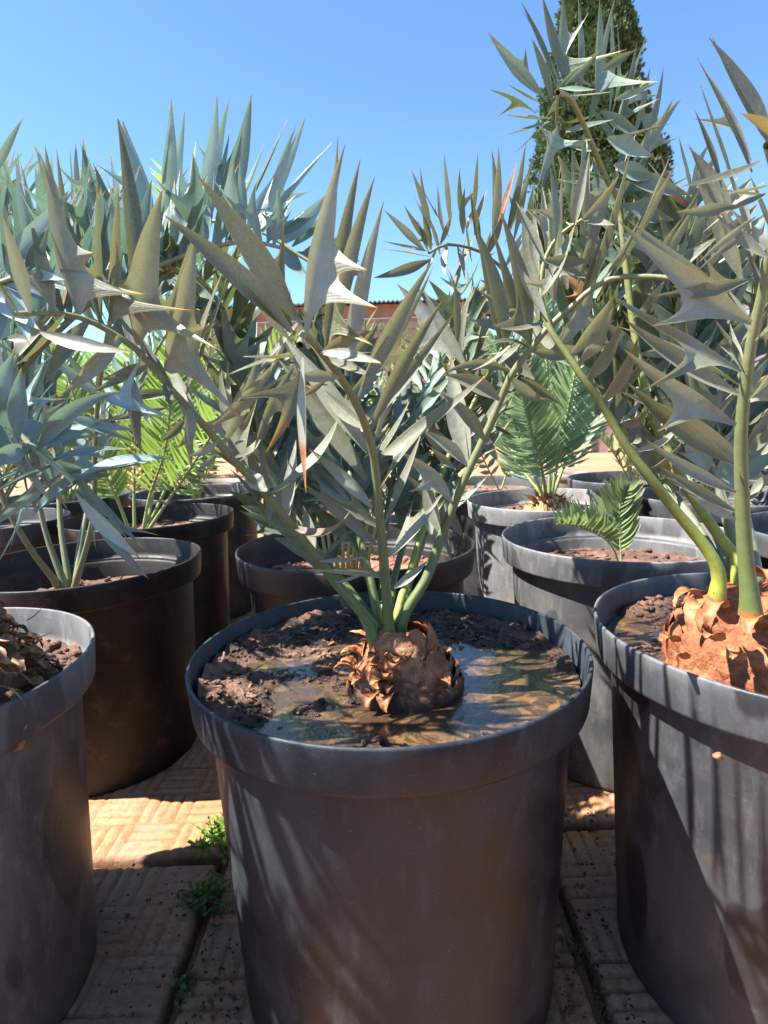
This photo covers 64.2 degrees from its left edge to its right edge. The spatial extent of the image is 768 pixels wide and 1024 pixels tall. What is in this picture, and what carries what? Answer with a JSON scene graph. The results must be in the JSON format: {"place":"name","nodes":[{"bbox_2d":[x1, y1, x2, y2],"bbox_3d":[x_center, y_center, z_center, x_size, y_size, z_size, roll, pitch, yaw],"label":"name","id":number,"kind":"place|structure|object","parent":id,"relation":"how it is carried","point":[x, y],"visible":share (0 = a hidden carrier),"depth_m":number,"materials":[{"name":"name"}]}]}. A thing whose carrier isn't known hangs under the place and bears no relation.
{"place":"outdoors","nodes":[
{"label":"outdoors","id":0,"kind":"place"},
{"bbox_2d":[60,611,674,1023],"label":"paving","id":1,"kind":"structure","parent":0,"point":[162,813],"depth_m":1.12,"materials":[{"name":"beige brick"}]},
{"bbox_2d":[0,508,70,554],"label":"nursery pot","id":2,"kind":"object","parent":1,"relation":"on","point":[31,528],"visible":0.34,"depth_m":2.20,"materials":[{"name":"black plastic"}]},
{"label":"potting soil","id":3,"kind":"object","parent":2,"relation":"in","visible":0},
{"bbox_2d":[0,376,86,510],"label":"cycad","id":4,"kind":"object","parent":3,"relation":"on","point":[8,468],"visible":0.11,"depth_m":2.25,"materials":[{"name":"green plant"}]},
{"bbox_2d":[0,607,96,1023],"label":"nursery pot","id":5,"kind":"object","parent":1,"relation":"on","point":[48,930],"visible":0.8,"depth_m":0.89,"materials":[{"name":"plastic"}]},
{"bbox_2d":[19,632,81,675],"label":"potting soil","id":6,"kind":"structure","parent":5,"relation":"in","point":[70,654],"depth_m":1.09,"materials":[{"name":"brown soil"}]},
{"bbox_2d":[0,118,301,751],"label":"cycad","id":7,"kind":"object","parent":6,"relation":"on","point":[26,666],"visible":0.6,"depth_m":0.73,"materials":[{"name":"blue plant"}]},
{"bbox_2d":[2,488,132,516],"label":"nursery pot","id":8,"kind":"object","parent":1,"relation":"on","point":[74,507],"visible":0.16,"depth_m":2.83,"materials":[{"name":"black plastic"}]},
{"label":"potting soil","id":9,"kind":"object","parent":8,"relation":"in","visible":0},
{"bbox_2d":[40,339,127,501],"bbox_3d":[-1.601,-0.387,2.911,0.925,0.816,0.765,6,12,42],"label":"cycad","id":10,"kind":"object","parent":9,"relation":"on","point":[69,498],"depth_m":2.92,"materials":[{"name":"green plant"}]},
{"bbox_2d":[0,537,200,797],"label":"nursery pot","id":11,"kind":"object","parent":1,"relation":"on","point":[138,725],"visible":0.72,"depth_m":1.52,"materials":[{"name":"plastic"}]},
{"bbox_2d":[32,575,138,590],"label":"potting soil","id":12,"kind":"structure","parent":11,"relation":"in","point":[91,582],"depth_m":1.86,"materials":[{"name":"brown soil"}]},
{"bbox_2d":[0,94,358,588],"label":"cycad","id":13,"kind":"object","parent":12,"relation":"in","point":[18,207],"visible":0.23,"depth_m":1.10,"materials":[{"name":"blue plant"}]},
{"bbox_2d":[57,503,233,651],"bbox_3d":[-0.850,0.289,2.285,0.602,0.563,0.598,-2,9,0],"label":"nursery pot","id":14,"kind":"object","parent":1,"relation":"on","point":[208,528],"visible":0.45,"depth_m":2.18,"materials":[{"name":"plastic"}]},
{"bbox_2d":[95,521,192,530],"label":"potting soil","id":15,"kind":"structure","parent":14,"relation":"in","point":[139,526],"depth_m":2.46,"materials":[{"name":"brown soil"}]},
{"bbox_2d":[41,159,304,528],"bbox_3d":[-0.758,-0.589,2.217,1.051,1.413,0.660,-2,9,0],"label":"cycad","id":16,"kind":"object","parent":15,"relation":"on","point":[150,445],"visible":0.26,"depth_m":2.16,"materials":[{"name":"green plant"}]},
{"bbox_2d":[170,969,199,1012],"bbox_3d":[-0.321,0.768,0.980,0.041,0.047,0.065,0,9,15],"label":"weed","id":17,"kind":"object","parent":1,"relation":"on","point":[184,983],"visible":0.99,"depth_m":0.98,"materials":[{"name":"green plant"}]},
{"bbox_2d":[129,484,261,618],"bbox_3d":[-0.870,0.184,2.921,0.601,0.571,0.599,-2,9,0],"label":"nursery pot","id":18,"kind":"object","parent":1,"relation":"on","point":[240,603],"visible":0.23,"depth_m":2.78,"materials":[{"name":"black plastic"}]},
{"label":"potting soil","id":19,"kind":"object","parent":18,"relation":"in","visible":0},
{"bbox_2d":[116,358,235,498],"bbox_3d":[-0.970,-0.374,2.910,0.593,0.728,0.671,-9,11,-36],"label":"cycad","id":20,"kind":"object","parent":19,"relation":"on","point":[197,495],"visible":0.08,"depth_m":2.84,"materials":[{"name":"green plant"}]},
{"bbox_2d":[167,870,232,918],"bbox_3d":[-0.347,0.723,1.168,0.128,0.068,0.112,-2,9,0],"label":"weed","id":21,"kind":"object","parent":1,"relation":"on","point":[209,891],"visible":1,"depth_m":1.15,"materials":[{"name":"green plant"}]},
{"bbox_2d":[187,812,228,863],"bbox_3d":[-0.349,0.694,1.321,0.145,0.085,0.148,-2,9,0],"label":"weed","id":22,"kind":"object","parent":1,"relation":"on","point":[215,834],"visible":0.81,"depth_m":1.31,"materials":[{"name":"green plant"}]},
{"bbox_2d":[255,497,411,535],"bbox_3d":[-0.161,0.262,2.280,0.598,0.571,0.602,-2,9,0],"label":"nursery pot","id":23,"kind":"object","parent":1,"relation":"on","point":[392,518],"visible":0.06,"depth_m":2.10,"materials":[{"name":"grey plastic"}]},
{"bbox_2d":[235,523,474,614],"bbox_3d":[-0.062,0.364,1.607,0.602,0.576,0.598,-2,9,0],"label":"nursery pot","id":24,"kind":"object","parent":1,"relation":"on","point":[257,559],"visible":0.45,"depth_m":1.41,"materials":[{"name":"plastic"}]},
{"bbox_2d":[270,552,427,572],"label":"potting soil","id":25,"kind":"structure","parent":24,"relation":"in","point":[302,566],"depth_m":1.69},
{"bbox_2d":[266,310,465,569],"bbox_3d":[-0.011,-0.186,1.599,0.574,0.651,0.338,-7,10,-27],"label":"cycad","id":26,"kind":"object","parent":25,"relation":"on","point":[354,565],"visible":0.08,"depth_m":1.53,"materials":[{"name":"green plant"}]},
{"bbox_2d":[381,479,396,493],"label":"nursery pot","id":27,"kind":"object","parent":1,"relation":"on","point":[384,486],"depth_m":3.18,"materials":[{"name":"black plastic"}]},
{"bbox_2d":[185,590,593,1023],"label":"nursery pot","id":28,"kind":"object","parent":1,"relation":"on","point":[419,884],"visible":0.85,"depth_m":0.75,"materials":[{"name":"black plastic"}]},
{"bbox_2d":[198,607,580,746],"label":"potting soil","id":29,"kind":"structure","parent":28,"relation":"in","point":[228,700],"depth_m":1.03,"materials":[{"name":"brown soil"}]},
{"bbox_2d":[0,104,714,712],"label":"cycad","id":30,"kind":"object","parent":29,"relation":"on","point":[404,664],"visible":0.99,"depth_m":0.84,"materials":[{"name":"green plant"}]},
{"bbox_2d":[246,623,579,746],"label":"muddy water","id":31,"kind":"structure","parent":29,"relation":"on","point":[504,688],"depth_m":0.85,"materials":[{"name":"brown liquid"}]},
{"bbox_2d":[438,475,547,595],"bbox_3d":[0.495,0.137,2.932,0.598,0.566,0.602,-2,9,0],"label":"nursery pot","id":32,"kind":"object","parent":1,"relation":"on","point":[467,525],"visible":0.09,"depth_m":2.73,"materials":[{"name":"black plastic"}]},
{"bbox_2d":[465,485,526,489],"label":"potting soil","id":33,"kind":"structure","parent":32,"relation":"in","point":[481,487],"depth_m":3.06,"materials":[{"name":"brown soil"}]},
{"bbox_2d":[471,401,516,489],"bbox_3d":[0.523,-0.334,2.768,0.428,0.525,0.138,-5,10,-18],"label":"cycad","id":34,"kind":"object","parent":33,"relation":"on","point":[490,464],"visible":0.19,"depth_m":2.83,"materials":[{"name":"green plant"}]},
{"bbox_2d":[467,488,601,603],"bbox_3d":[0.618,0.231,2.304,0.598,0.572,0.602,-2,9,0],"label":"nursery pot","id":35,"kind":"object","parent":1,"relation":"on","point":[491,516],"visible":0.24,"depth_m":2.18,"materials":[{"name":"grey plastic"}]},
{"bbox_2d":[505,504,595,509],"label":"potting soil","id":36,"kind":"structure","parent":35,"relation":"in","point":[515,507],"depth_m":2.49,"materials":[{"name":"brown soil"}]},
{"bbox_2d":[478,294,608,510],"bbox_3d":[0.580,-0.377,2.199,0.672,0.860,0.566,-5,10,-20],"label":"cycad","id":37,"kind":"object","parent":36,"relation":"on","point":[556,435],"visible":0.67,"depth_m":2.10,"materials":[{"name":"green plant"}]},
{"bbox_2d":[555,925,596,974],"bbox_3d":[0.324,0.733,1.019,0.086,0.049,0.081,-2,9,0],"label":"grass tuft","id":38,"kind":"object","parent":1,"relation":"on","point":[576,953],"visible":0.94,"depth_m":1.03,"materials":[{"name":"green plant"}]},
{"bbox_2d":[502,516,724,791],"bbox_3d":[0.619,0.340,1.626,0.598,0.572,0.602,-2,9,0],"label":"nursery pot","id":39,"kind":"object","parent":1,"relation":"on","point":[567,591],"visible":0.39,"depth_m":1.44,"materials":[{"name":"plastic"}]},
{"bbox_2d":[546,547,701,561],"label":"potting soil","id":40,"kind":"structure","parent":39,"relation":"in","point":[644,555],"depth_m":1.76,"materials":[{"name":"brown soil"}]},
{"bbox_2d":[553,473,645,560],"bbox_3d":[0.526,0.034,1.489,0.123,0.247,0.269,7,13,44],"label":"seedling","id":41,"kind":"object","parent":40,"relation":"on","point":[613,521],"visible":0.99,"depth_m":1.53,"materials":[{"name":"green plant"}]},
{"bbox_2d":[567,471,701,515],"bbox_3d":[1.175,0.118,2.891,0.600,0.571,0.600,-2,9,0],"label":"nursery pot","id":42,"kind":"object","parent":1,"relation":"on","point":[591,480],"visible":0.18,"depth_m":3.09,"materials":[{"name":"black plastic"}]},
{"bbox_2d":[593,573,767,1023],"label":"nursery pot","id":43,"kind":"object","parent":1,"relation":"on","point":[691,831],"visible":0.77,"depth_m":0.83,"materials":[{"name":"black plastic"}]},
{"bbox_2d":[606,594,686,662],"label":"potting soil","id":44,"kind":"structure","parent":43,"relation":"in","point":[658,609],"depth_m":1.11,"materials":[{"name":"brown soil"}]},
{"bbox_2d":[489,0,767,694],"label":"cycad","id":45,"kind":"object","parent":44,"relation":"on","point":[686,345],"visible":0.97,"depth_m":0.82,"materials":[{"name":"green plant"}]},
{"bbox_2d":[606,615,661,648],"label":"muddy water","id":46,"kind":"structure","parent":44,"relation":"on","point":[636,631],"depth_m":1.04,"materials":[{"name":"brown liquid"}]},
{"bbox_2d":[712,752,724,761],"bbox_3d":[0.362,0.265,0.662,0.014,0.013,0.009,-2,9,0],"label":"bark chip","id":47,"kind":"object","parent":43,"relation":"attached to","point":[716,755],"visible":1,"depth_m":0.66,"materials":[{"name":"brown wood"}]},
{"bbox_2d":[636,484,767,526],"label":"nursery pot","id":48,"kind":"object","parent":1,"relation":"on","point":[653,505],"visible":0.12,"depth_m":2.15,"materials":[{"name":"black plastic"}]},
{"bbox_2d":[749,468,767,485],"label":"nursery pot","id":49,"kind":"object","parent":1,"relation":"on","point":[763,472],"visible":0.02,"depth_m":3.06,"materials":[{"name":"black plastic"}]},
{"bbox_2d":[751,511,767,568],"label":"nursery pot","id":50,"kind":"object","parent":1,"relation":"on","point":[760,522],"visible":0.22,"depth_m":1.58,"materials":[{"name":"black plastic"}]},
{"bbox_2d":[98,808,646,1023],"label":"spilled soil","id":51,"kind":"structure","parent":0,"point":[571,1010],"depth_m":1.01,"materials":[{"name":"brown soil"}]},
{"bbox_2d":[0,435,767,1023],"bbox_3d":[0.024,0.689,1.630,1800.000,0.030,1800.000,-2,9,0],"label":"ground","id":52,"kind":"structure","parent":0,"point":[598,461],"depth_m":9.38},
{"bbox_2d":[87,378,216,482],"bbox_3d":[-3.705,-1.251,9.380,2.401,1.650,2.356,-2,9,0],"label":"shrub","id":53,"kind":"object","parent":52,"relation":"on","point":[143,450],"visible":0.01,"depth_m":9.22,"materials":[{"name":"green plant"}]},
{"bbox_2d":[187,478,245,484],"bbox_3d":[-1.200,0.024,4.454,0.411,0.502,0.413,-2,9,0],"label":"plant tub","id":54,"kind":"object","parent":52,"relation":"on","point":[225,481],"visible":0.09,"depth_m":4.59,"materials":[{"name":"plastic"}]},
{"bbox_2d":[168,297,490,449],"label":"brick building","id":55,"kind":"structure","parent":52,"relation":"on","point":[385,310],"depth_m":15.44,"materials":[{"name":"brick"}]},
{"bbox_2d":[518,472,560,487],"bbox_3d":[1.149,-0.053,4.556,0.320,0.462,0.318,-2,9,0],"label":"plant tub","id":56,"kind":"object","parent":52,"relation":"on","point":[546,476],"visible":0.06,"depth_m":4.45,"materials":[{"name":"plastic"}]},
{"bbox_2d":[557,471,586,487],"bbox_3d":[1.458,-0.085,4.755,0.289,0.442,0.288,-2,9,0],"label":"plant tub","id":57,"kind":"object","parent":52,"relation":"on","point":[563,483],"visible":0.09,"depth_m":4.65,"materials":[{"name":"plastic"}]},
{"bbox_2d":[488,345,657,434],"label":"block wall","id":58,"kind":"structure","parent":52,"relation":"on","point":[636,402],"depth_m":19.73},
{"bbox_2d":[592,981,607,1012],"bbox_3d":[0.335,0.753,0.940,0.028,0.034,0.060,1,10,19],"label":"grass tuft","id":59,"kind":"object","parent":52,"relation":"on","point":[600,1006],"visible":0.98,"depth_m":0.94,"materials":[{"name":"green plant"}]},
{"bbox_2d":[523,0,684,326],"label":"cypress tree","id":60,"kind":"object","parent":52,"relation":"on","point":[626,21],"visible":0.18,"depth_m":23.22,"materials":[{"name":"green plant"}]},
{"bbox_2d":[755,354,765,365],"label":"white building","id":61,"kind":"structure","parent":52,"relation":"on","point":[758,358],"depth_m":23.44,"materials":[{"name":"white paint"}]},
{"bbox_2d":[0,0,767,414],"label":"sky","id":62,"kind":"structure","parent":0,"point":[404,85],"materials":[{"name":"blue"}]},
{"bbox_2d":[591,420,608,452],"bbox_3d":[3.997,-1.556,12.686,1.197,0.657,0.560,-2,9,0],"label":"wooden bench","id":63,"kind":"object","parent":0,"point":[601,447],"visible":0.19,"depth_m":12.47,"materials":[{"name":"brown wood"}]},
{"bbox_2d":[597,428,646,481],"bbox_3d":[1.119,-0.240,2.779,0.340,0.362,0.432,5,12,38],"label":"cycad","id":64,"kind":"object","parent":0,"point":[609,442],"visible":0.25,"depth_m":2.81,"materials":[{"name":"green plant"}]},
{"bbox_2d":[665,428,733,497],"bbox_3d":[1.160,-0.188,2.182,0.417,0.446,0.447,2,10,24],"label":"cycad","id":65,"kind":"object","parent":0,"point":[710,488],"visible":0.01,"depth_m":2.19,"materials":[{"name":"green plant"}]}
]}

